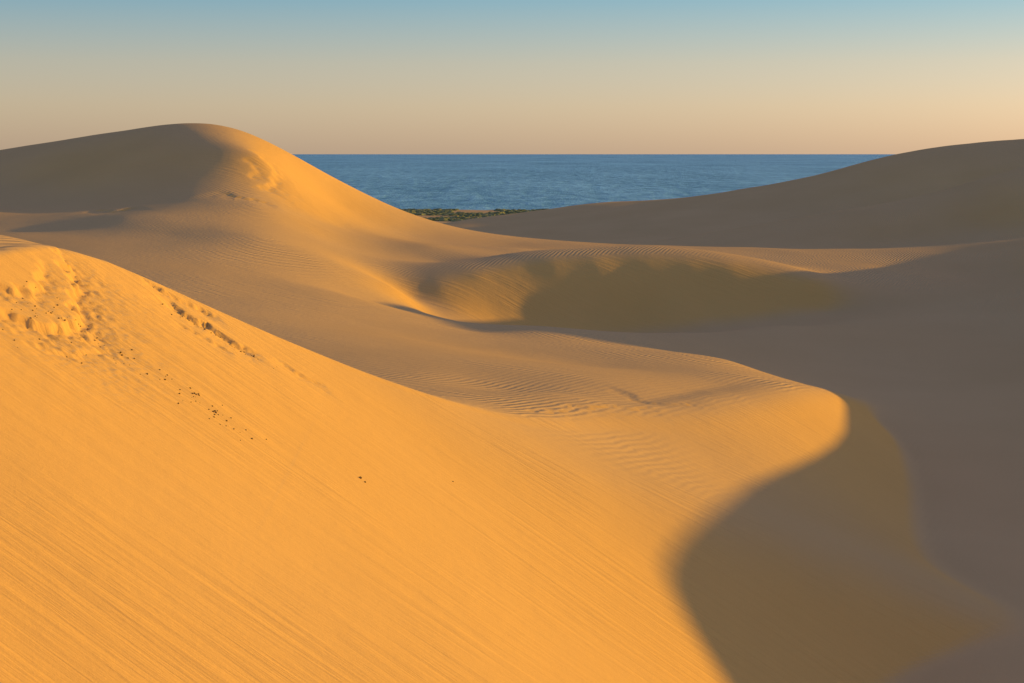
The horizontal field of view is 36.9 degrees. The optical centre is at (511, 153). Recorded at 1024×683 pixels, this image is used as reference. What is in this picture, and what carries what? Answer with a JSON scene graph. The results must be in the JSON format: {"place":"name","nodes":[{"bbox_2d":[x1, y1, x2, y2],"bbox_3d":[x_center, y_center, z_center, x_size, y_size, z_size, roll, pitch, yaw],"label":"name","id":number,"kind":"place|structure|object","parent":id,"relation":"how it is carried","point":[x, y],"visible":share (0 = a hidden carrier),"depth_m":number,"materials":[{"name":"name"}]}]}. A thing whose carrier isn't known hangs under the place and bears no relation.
{"place":"outdoors","nodes":[
{"label":"outdoors","id":0,"kind":"place"},
{"bbox_2d":[0,123,1023,682],"bbox_3d":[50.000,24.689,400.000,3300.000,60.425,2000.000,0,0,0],"label":"sand dunes","id":1,"kind":"structure","parent":0,"point":[768,433],"depth_m":65.56,"materials":[{"name":"beige sand"}]},
{"bbox_2d":[2,281,453,482],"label":"sand clods","id":2,"kind":"object","parent":1,"relation":"on","point":[360,477],"visible":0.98,"depth_m":44.54,"materials":[{"name":"sand"}]},
{"bbox_2d":[400,208,544,221],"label":"coastal scrub","id":3,"kind":"object","parent":1,"relation":"on","point":[451,214],"visible":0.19,"depth_m":921.22,"materials":[{"name":"green plant"}]},
{"bbox_2d":[0,0,1023,153],"label":"sky","id":4,"kind":"structure","parent":0,"point":[295,76],"materials":[{"name":"blue"}]},
{"bbox_2d":[292,154,894,209],"bbox_3d":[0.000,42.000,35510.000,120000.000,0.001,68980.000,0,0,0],"label":"sea","id":5,"kind":"structure","parent":0,"point":[478,181],"depth_m":2911.26,"materials":[{"name":"liquid"}]}
]}

